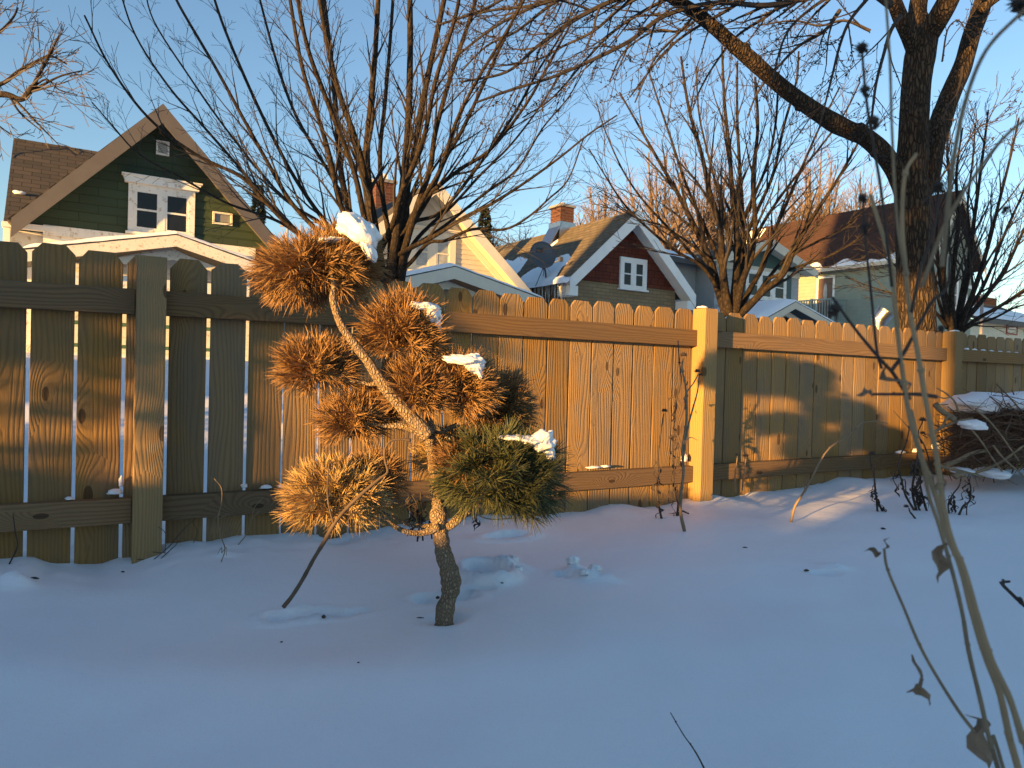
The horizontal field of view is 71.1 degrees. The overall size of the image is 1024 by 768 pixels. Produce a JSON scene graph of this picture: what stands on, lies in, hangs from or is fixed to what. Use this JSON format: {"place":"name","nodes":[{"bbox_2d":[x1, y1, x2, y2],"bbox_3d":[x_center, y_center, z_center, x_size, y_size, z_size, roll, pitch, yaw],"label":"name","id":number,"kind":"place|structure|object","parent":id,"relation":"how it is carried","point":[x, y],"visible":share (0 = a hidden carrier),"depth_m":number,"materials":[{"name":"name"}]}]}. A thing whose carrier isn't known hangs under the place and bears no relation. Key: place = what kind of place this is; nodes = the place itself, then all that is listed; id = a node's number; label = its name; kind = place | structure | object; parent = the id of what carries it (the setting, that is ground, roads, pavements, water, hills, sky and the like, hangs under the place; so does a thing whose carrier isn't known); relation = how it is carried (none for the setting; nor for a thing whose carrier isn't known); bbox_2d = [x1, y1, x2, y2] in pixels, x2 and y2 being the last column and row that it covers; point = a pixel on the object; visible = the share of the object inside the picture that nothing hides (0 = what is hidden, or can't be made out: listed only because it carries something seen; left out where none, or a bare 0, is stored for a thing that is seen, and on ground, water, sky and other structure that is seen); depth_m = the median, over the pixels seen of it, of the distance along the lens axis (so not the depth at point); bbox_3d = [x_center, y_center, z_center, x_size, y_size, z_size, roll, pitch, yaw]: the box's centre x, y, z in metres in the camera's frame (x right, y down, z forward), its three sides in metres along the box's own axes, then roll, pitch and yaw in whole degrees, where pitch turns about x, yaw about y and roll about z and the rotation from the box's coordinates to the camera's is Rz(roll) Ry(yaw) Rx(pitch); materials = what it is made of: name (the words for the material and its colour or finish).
{"place":"outdoors","nodes":[
{"label":"outdoors","id":0,"kind":"place"},
{"bbox_2d":[0,352,1023,767],"bbox_3d":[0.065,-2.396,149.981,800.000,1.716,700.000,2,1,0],"label":"snow ground","id":1,"kind":"structure","parent":0,"point":[728,632],"depth_m":1.87,"materials":[{"name":"white snow"}]},
{"bbox_2d":[9,514,17,563],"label":"thin weed","id":2,"kind":"object","parent":1,"relation":"on","point":[16,540],"visible":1,"depth_m":2.42,"materials":[{"name":"brown plant"}]},
{"bbox_2d":[0,0,108,159],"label":"distant bare tree","id":3,"kind":"object","parent":1,"relation":"on","point":[34,86],"visible":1,"depth_m":14.96,"materials":[{"name":"brown plant"}]},
{"bbox_2d":[2,104,277,360],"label":"green house","id":4,"kind":"structure","parent":1,"relation":"on","point":[71,195],"depth_m":13.60,"materials":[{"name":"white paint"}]},
{"bbox_2d":[13,190,25,194],"bbox_3d":[-9.269,-3.604,13.492,0.220,0.078,0.102,1,1,-30],"label":"snow patch","id":5,"kind":"object","parent":4,"relation":"on","point":[19,192],"visible":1,"depth_m":13.46,"materials":[{"name":"white snow"}]},
{"bbox_2d":[23,231,252,259],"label":"roof snow","id":6,"kind":"structure","parent":4,"relation":"on","point":[104,238],"depth_m":11.73,"materials":[{"name":"white snow"}]},
{"bbox_2d":[121,172,202,236],"bbox_3d":[-6.768,-3.410,13.878,1.407,1.122,0.175,1,1,-32],"label":"window","id":7,"kind":"structure","parent":4,"relation":"in","point":[162,205],"depth_m":13.85,"materials":[{"name":"white paint"}]},
{"bbox_2d":[137,518,196,559],"bbox_3d":[-1.246,0.572,2.583,0.206,0.181,0.041,2,1,0],"label":"thin weed","id":8,"kind":"object","parent":1,"relation":"on","point":[171,543],"visible":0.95,"depth_m":2.59,"materials":[{"name":"brown plant"}]},
{"bbox_2d":[209,478,230,561],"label":"thin weed","id":9,"kind":"object","parent":1,"relation":"on","point":[220,528],"visible":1,"depth_m":2.54,"materials":[{"name":"brown plant"}]},
{"bbox_2d":[238,497,263,544],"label":"thin weed","id":10,"kind":"object","parent":1,"relation":"on","point":[252,517],"visible":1,"depth_m":2.74,"materials":[{"name":"brown plant"}]},
{"bbox_2d":[250,184,266,223],"bbox_3d":[-13.529,-5.913,37.937,2.013,9.337,2.122,2,1,0],"label":"conifer tree","id":11,"kind":"object","parent":1,"relation":"on","point":[260,210],"visible":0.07,"depth_m":37.75,"materials":[{"name":"green plant"}]},
{"bbox_2d":[37,0,642,357],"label":"many stemmed tree","id":12,"kind":"object","parent":1,"relation":"on","point":[399,229],"visible":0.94,"depth_m":6.44,"materials":[{"name":"brown plant"}]},
{"bbox_2d":[239,210,578,625],"bbox_3d":[-0.287,0.115,2.064,0.974,1.228,0.534,2,1,0],"label":"dead pine tree","id":13,"kind":"object","parent":1,"relation":"on","point":[520,479],"visible":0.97,"depth_m":1.96,"materials":[{"name":"brown plant"}]},
{"bbox_2d":[282,438,410,608],"bbox_3d":[-0.414,0.349,1.809,0.312,0.424,0.032,1,1,-16],"label":"broken branch","id":14,"kind":"object","parent":13,"relation":"hanging from","point":[323,542],"visible":1,"depth_m":1.80,"materials":[{"name":"brown wood"}]},
{"bbox_2d":[318,211,381,262],"bbox_3d":[-0.472,-0.409,2.001,0.214,0.139,0.126,2,1,0],"label":"snow clump","id":15,"kind":"object","parent":13,"relation":"on","point":[364,234],"visible":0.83,"depth_m":1.96,"materials":[{"name":"white snow"}]},
{"bbox_2d":[408,301,442,330],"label":"snow clump","id":16,"kind":"object","parent":13,"relation":"on","point":[435,307],"visible":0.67,"depth_m":1.97,"materials":[{"name":"white snow"}]},
{"bbox_2d":[441,353,485,379],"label":"snow clump","id":17,"kind":"object","parent":13,"relation":"on","point":[478,366],"visible":0.98,"depth_m":1.96,"materials":[{"name":"white snow"}]},
{"bbox_2d":[499,429,556,460],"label":"snow clump","id":18,"kind":"object","parent":13,"relation":"on","point":[549,441],"visible":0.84,"depth_m":1.97,"materials":[{"name":"white snow"}]},
{"bbox_2d":[283,174,541,356],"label":"beige house","id":19,"kind":"structure","parent":1,"relation":"on","point":[481,255],"depth_m":17.05,"materials":[{"name":"beige plastic"}]},
{"bbox_2d":[407,225,460,270],"bbox_3d":[-1.870,-3.156,17.002,1.463,1.081,0.175,1,1,-32],"label":"window","id":20,"kind":"structure","parent":19,"relation":"in","point":[433,254],"depth_m":17.03,"materials":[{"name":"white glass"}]},
{"bbox_2d":[406,263,542,297],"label":"roof snow","id":21,"kind":"structure","parent":19,"relation":"on","point":[429,268],"depth_m":14.88,"materials":[{"name":"white snow"}]},
{"bbox_2d":[399,491,480,541],"bbox_3d":[-0.263,0.483,2.596,0.302,0.184,0.058,2,1,0],"label":"leafy dry weed","id":22,"kind":"object","parent":1,"relation":"on","point":[415,511],"visible":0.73,"depth_m":2.60,"materials":[{"name":"brown plant"}]},
{"bbox_2d":[478,208,495,244],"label":"conifer tree","id":23,"kind":"object","parent":1,"relation":"on","point":[486,223],"visible":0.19,"depth_m":43.73,"materials":[{"name":"green plant"}]},
{"bbox_2d":[483,220,504,246],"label":"distant bare tree","id":24,"kind":"object","parent":1,"relation":"on","point":[496,242],"visible":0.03,"depth_m":43.68,"materials":[{"name":"brown plant"}]},
{"bbox_2d":[474,512,528,521],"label":"thin weed","id":25,"kind":"object","parent":1,"relation":"on","point":[489,518],"visible":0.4,"depth_m":2.75,"materials":[{"name":"brown plant"}]},
{"bbox_2d":[0,241,1023,563],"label":"wooden fence","id":26,"kind":"object","parent":1,"relation":"on","point":[780,405],"visible":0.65,"depth_m":3.06,"materials":[{"name":"brown wood"}]},
{"bbox_2d":[106,489,122,494],"bbox_3d":[-1.449,0.392,2.617,0.053,0.021,0.039,2,1,0],"label":"snow patch","id":27,"kind":"object","parent":26,"relation":"on","point":[115,491],"visible":1,"depth_m":2.61,"materials":[{"name":"white snow"}]},
{"bbox_2d":[119,475,122,486],"bbox_3d":[-1.439,0.356,2.638,0.015,0.046,0.014,2,1,0],"label":"snow patch","id":28,"kind":"object","parent":26,"relation":"on","point":[121,481],"visible":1,"depth_m":2.63,"materials":[{"name":"white snow"}]},
{"bbox_2d":[260,485,271,488],"bbox_3d":[-0.990,0.412,2.885,0.045,0.017,0.038,2,1,0],"label":"snow patch","id":29,"kind":"object","parent":26,"relation":"on","point":[265,486],"visible":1,"depth_m":2.87,"materials":[{"name":"white snow"}]},
{"bbox_2d":[507,554,518,561],"bbox_3d":[0.001,0.625,2.563,0.049,0.031,0.056,2,1,0],"label":"snow chunk","id":30,"kind":"object","parent":1,"relation":"on","point":[513,557],"visible":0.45,"depth_m":2.55,"materials":[{"name":"white snow"}]},
{"bbox_2d":[497,217,534,244],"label":"distant bare tree","id":31,"kind":"object","parent":1,"relation":"on","point":[519,239],"visible":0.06,"depth_m":49.64,"materials":[{"name":"brown plant"}]},
{"bbox_2d":[515,565,523,570],"bbox_3d":[0.021,0.633,2.468,0.039,0.020,0.030,2,1,0],"label":"snow chunk","id":32,"kind":"object","parent":1,"relation":"on","point":[519,568],"visible":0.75,"depth_m":2.46,"materials":[{"name":"white snow"}]},
{"bbox_2d":[565,555,579,564],"bbox_3d":[0.214,0.626,2.558,0.054,0.034,0.046,1,1,-37],"label":"snow chunk","id":33,"kind":"object","parent":1,"relation":"on","point":[571,560],"visible":0.98,"depth_m":2.54,"materials":[{"name":"white snow"}]},
{"bbox_2d":[578,568,589,575],"bbox_3d":[0.245,0.639,2.442,0.041,0.023,0.045,2,1,0],"label":"snow chunk","id":34,"kind":"object","parent":1,"relation":"on","point":[583,572],"visible":1,"depth_m":2.43,"materials":[{"name":"white snow"}]},
{"bbox_2d":[494,202,696,348],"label":"red gable house","id":35,"kind":"structure","parent":1,"relation":"on","point":[594,269],"depth_m":20.37,"materials":[{"name":"beige brick"}]},
{"bbox_2d":[505,257,527,273],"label":"roof snow","id":36,"kind":"structure","parent":35,"relation":"on","point":[516,265],"depth_m":22.40,"materials":[{"name":"white snow"}]},
{"bbox_2d":[521,254,570,287],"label":"roof snow","id":37,"kind":"structure","parent":35,"relation":"on","point":[530,278],"depth_m":19.77,"materials":[{"name":"white snow"}]},
{"bbox_2d":[617,256,648,291],"bbox_3d":[3.465,-3.121,20.423,1.085,0.924,0.125,1,1,-32],"label":"window","id":38,"kind":"structure","parent":35,"relation":"in","point":[632,271],"depth_m":20.40,"materials":[{"name":"white glass"}]},
{"bbox_2d":[588,564,602,571],"bbox_3d":[0.286,0.636,2.480,0.050,0.026,0.042,2,1,40],"label":"snow chunk","id":39,"kind":"object","parent":1,"relation":"on","point":[596,567],"visible":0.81,"depth_m":2.47,"materials":[{"name":"white snow"}]},
{"bbox_2d":[564,158,638,225],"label":"distant bare tree","id":40,"kind":"object","parent":1,"relation":"on","point":[590,217],"visible":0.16,"depth_m":45.56,"materials":[{"name":"brown plant"}]},
{"bbox_2d":[651,408,667,518],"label":"coneflower stalk","id":41,"kind":"object","parent":1,"relation":"on","point":[658,504],"visible":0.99,"depth_m":3.52,"materials":[{"name":"brown plant"}]},
{"bbox_2d":[596,136,724,253],"bbox_3d":[7.229,-6.552,35.667,6.202,11.806,5.946,1,1,-34],"label":"distant bare tree","id":42,"kind":"object","parent":1,"relation":"on","point":[671,240],"visible":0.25,"depth_m":35.41,"materials":[{"name":"brown plant"}]},
{"bbox_2d":[668,341,688,515],"bbox_3d":[0.856,0.250,3.676,0.122,0.946,0.051,1,1,-8],"label":"coneflower stalk","id":43,"kind":"object","parent":1,"relation":"on","point":[673,435],"visible":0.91,"depth_m":3.67,"materials":[{"name":"brown plant"}]},
{"bbox_2d":[670,712,704,767],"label":"bare twig","id":44,"kind":"object","parent":1,"relation":"on","point":[688,742],"visible":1,"depth_m":1.24,"materials":[{"name":"brown plant"}]},
{"bbox_2d":[679,352,701,531],"bbox_3d":[0.785,0.256,3.187,0.109,0.804,0.054,2,1,0],"label":"coneflower stalk","id":45,"kind":"object","parent":1,"relation":"on","point":[685,434],"visible":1,"depth_m":3.19,"materials":[{"name":"brown plant"}]},
{"bbox_2d":[669,137,766,253],"bbox_3d":[11.079,-7.196,39.726,6.075,13.176,5.573,2,1,0],"label":"distant bare tree","id":46,"kind":"object","parent":1,"relation":"on","point":[706,203],"visible":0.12,"depth_m":39.43,"materials":[{"name":"brown plant"}]},
{"bbox_2d":[425,0,1023,333],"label":"ash tree","id":47,"kind":"object","parent":1,"relation":"on","point":[922,133],"visible":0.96,"depth_m":6.92,"materials":[{"name":"brown plant"}]},
{"bbox_2d":[556,14,898,317],"bbox_3d":[2.970,-2.348,9.133,5.022,5.219,3.476,2,1,0],"label":"many stemmed tree","id":48,"kind":"object","parent":1,"relation":"on","point":[735,300],"visible":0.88,"depth_m":9.15,"materials":[{"name":"brown plant"}]},
{"bbox_2d":[733,454,737,492],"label":"thin weed","id":49,"kind":"object","parent":1,"relation":"on","point":[734,482],"visible":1,"depth_m":3.91,"materials":[{"name":"brown plant"}]},
{"bbox_2d":[742,454,747,490],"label":"thin weed","id":50,"kind":"object","parent":1,"relation":"on","point":[745,455],"visible":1,"depth_m":3.96,"materials":[{"name":"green plant"}]},
{"bbox_2d":[669,240,831,324],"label":"grey house","id":51,"kind":"structure","parent":1,"relation":"on","point":[697,279],"depth_m":22.91,"materials":[{"name":"beige plastic"}]},
{"bbox_2d":[665,249,702,260],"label":"roof snow","id":52,"kind":"structure","parent":51,"relation":"on","point":[670,251],"depth_m":22.46,"materials":[{"name":"white snow"}]},
{"bbox_2d":[745,269,786,300],"bbox_3d":[8.365,-3.212,23.560,2.108,0.952,0.125,1,1,-32],"label":"window","id":53,"kind":"structure","parent":51,"relation":"in","point":[779,292],"depth_m":23.56,"materials":[{"name":"white paint"}]},
{"bbox_2d":[715,299,833,321],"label":"roof snow","id":54,"kind":"structure","parent":51,"relation":"on","point":[765,308],"depth_m":20.35,"materials":[{"name":"white snow"}]},
{"bbox_2d":[759,133,867,224],"bbox_3d":[16.587,-7.318,39.943,6.420,13.710,5.782,2,1,0],"label":"distant bare tree","id":55,"kind":"object","parent":1,"relation":"on","point":[820,192],"visible":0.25,"depth_m":39.50,"materials":[{"name":"brown plant"}]},
{"bbox_2d":[790,420,887,521],"bbox_3d":[1.583,0.425,3.483,0.454,0.510,0.049,2,1,0],"label":"arched cane","id":56,"kind":"object","parent":1,"relation":"on","point":[808,484],"visible":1,"depth_m":3.48,"materials":[{"name":"brown plant"}]},
{"bbox_2d":[724,190,986,336],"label":"pale green house","id":57,"kind":"structure","parent":1,"relation":"on","point":[815,294],"depth_m":31.82,"materials":[{"name":"beige plastic"}]},
{"bbox_2d":[715,228,765,248],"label":"roof snow","id":58,"kind":"structure","parent":57,"relation":"on","point":[746,240],"depth_m":38.10,"materials":[{"name":"white snow"}]},
{"bbox_2d":[816,275,834,318],"bbox_3d":[14.267,-3.868,32.657,0.031,2.100,0.922,1,1,-32],"label":"door","id":59,"kind":"structure","parent":57,"relation":"in","point":[824,289],"depth_m":32.68,"materials":[{"name":"white glass"}]},
{"bbox_2d":[870,306,893,328],"bbox_3d":[4.213,-0.178,8.194,0.243,1.426,0.202,2,1,23],"label":"exhaust duct","id":60,"kind":"object","parent":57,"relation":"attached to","point":[883,317],"visible":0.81,"depth_m":8.12,"materials":[{"name":"metal"}]},
{"bbox_2d":[955,281,958,309],"bbox_3d":[18.496,-3.730,30.006,0.780,1.245,0.125,1,1,-32],"label":"window","id":61,"kind":"structure","parent":57,"relation":"in","point":[957,285],"depth_m":30.12,"materials":[{"name":"white glass"}]},
{"bbox_2d":[964,285,974,314],"bbox_3d":[19.620,-3.600,30.726,0.780,1.245,0.125,1,1,-32],"label":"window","id":62,"kind":"structure","parent":57,"relation":"in","point":[970,287],"depth_m":30.67,"materials":[{"name":"white glass"}]},
{"bbox_2d":[836,152,892,210],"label":"distant bare tree","id":63,"kind":"object","parent":1,"relation":"on","point":[862,191],"visible":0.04,"depth_m":43.61,"materials":[{"name":"brown plant"}]},
{"bbox_2d":[868,450,886,511],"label":"coneflower stalk","id":64,"kind":"object","parent":1,"relation":"on","point":[877,500],"visible":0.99,"depth_m":3.70,"materials":[{"name":"black plant"}]},
{"bbox_2d":[890,426,914,510],"bbox_3d":[2.066,0.444,3.778,0.134,0.449,0.048,2,1,0],"label":"coneflower stalk","id":65,"kind":"object","parent":1,"relation":"on","point":[903,489],"visible":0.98,"depth_m":3.78,"materials":[{"name":"brown plant"}]},
{"bbox_2d":[903,504,915,518],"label":"coneflower stalk","id":66,"kind":"object","parent":1,"relation":"on","point":[906,506],"visible":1,"depth_m":3.53,"materials":[{"name":"black plant"}]},
{"bbox_2d":[807,75,1023,335],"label":"many stemmed tree","id":67,"kind":"object","parent":1,"relation":"on","point":[949,318],"visible":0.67,"depth_m":9.68,"materials":[{"name":"brown plant"}]},
{"bbox_2d":[906,453,928,510],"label":"dry leaf clump","id":68,"kind":"object","parent":1,"relation":"on","point":[916,493],"visible":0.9,"depth_m":3.78,"materials":[{"name":"black plant"}]},
{"bbox_2d":[893,411,942,483],"bbox_3d":[2.603,0.481,4.604,0.310,0.609,0.056,2,1,0],"label":"coneflower stalk","id":69,"kind":"object","parent":1,"relation":"on","point":[923,432],"visible":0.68,"depth_m":4.60,"materials":[{"name":"brown plant"}]},
{"bbox_2d":[827,0,1023,767],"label":"tall dry weed","id":70,"kind":"object","parent":1,"relation":"on","point":[980,746],"visible":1,"depth_m":0.55,"materials":[{"name":"beige plant"}]},
{"bbox_2d":[946,476,961,513],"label":"coneflower stalk","id":71,"kind":"object","parent":1,"relation":"on","point":[951,502],"visible":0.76,"depth_m":3.72,"materials":[{"name":"black plant"}]},
{"bbox_2d":[958,477,976,514],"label":"coneflower stalk","id":72,"kind":"object","parent":1,"relation":"on","point":[965,504],"visible":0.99,"depth_m":3.68,"materials":[{"name":"black plant"}]},
{"bbox_2d":[927,382,1023,485],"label":"brush pile","id":73,"kind":"object","parent":1,"relation":"on","point":[997,434],"visible":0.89,"depth_m":4.57,"materials":[{"name":"brown plant"}]},
{"bbox_2d":[949,467,974,472],"bbox_3d":[2.821,0.541,4.501,0.140,0.037,0.166,2,1,0],"label":"snow mound","id":74,"kind":"object","parent":73,"relation":"on","point":[967,469],"visible":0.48,"depth_m":4.47,"materials":[{"name":"white snow"}]},
{"bbox_2d":[957,419,987,429],"bbox_3d":[2.836,0.249,4.420,0.169,0.063,0.141,2,1,0],"label":"snow mound","id":75,"kind":"object","parent":73,"relation":"on","point":[974,424],"visible":1,"depth_m":4.38,"materials":[{"name":"white snow"}]},
{"bbox_2d":[939,391,1023,413],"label":"snow mound","id":76,"kind":"object","parent":73,"relation":"on","point":[978,399],"visible":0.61,"depth_m":4.69,"materials":[{"name":"white snow"}]},
{"bbox_2d":[973,467,1012,479],"bbox_3d":[3.011,0.553,4.503,0.179,0.063,0.304,2,1,0],"label":"snow mound","id":77,"kind":"object","parent":73,"relation":"on","point":[995,473],"visible":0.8,"depth_m":4.41,"materials":[{"name":"white snow"}]},
{"bbox_2d":[979,294,983,334],"bbox_3d":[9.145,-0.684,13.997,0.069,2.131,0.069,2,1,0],"label":"utility pole","id":78,"kind":"object","parent":1,"relation":"on","point":[981,312],"visible":0.16,"depth_m":13.96,"materials":[{"name":"wood"}]},
{"bbox_2d":[970,295,1023,340],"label":"cream house","id":79,"kind":"structure","parent":1,"relation":"on","point":[990,332],"depth_m":56.34,"materials":[{"name":"beige paint"}]},
{"bbox_2d":[1006,325,1017,334],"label":"window","id":80,"kind":"structure","parent":79,"relation":"in","point":[1010,330],"depth_m":57.24,"materials":[{"name":"white paint"}]},
{"bbox_2d":[999,579,1023,606],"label":"bare twig","id":81,"kind":"object","parent":1,"relation":"on","point":[1019,599],"visible":1,"depth_m":0.96,"materials":[{"name":"brown plant"}]},
{"bbox_2d":[0,0,1023,318],"label":"sky","id":82,"kind":"structure","parent":0,"point":[1005,57],"materials":[{"name":"blue"}]},
{"bbox_2d":[811,252,894,268],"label":"roof snow","id":83,"kind":"structure","parent":0,"point":[816,264],"depth_m":31.48,"materials":[{"name":"white snow"}]},
{"bbox_2d":[974,307,1023,321],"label":"roof snow","id":84,"kind":"structure","parent":0,"point":[1011,315],"depth_m":57.63,"materials":[{"name":"white snow"}]}
]}

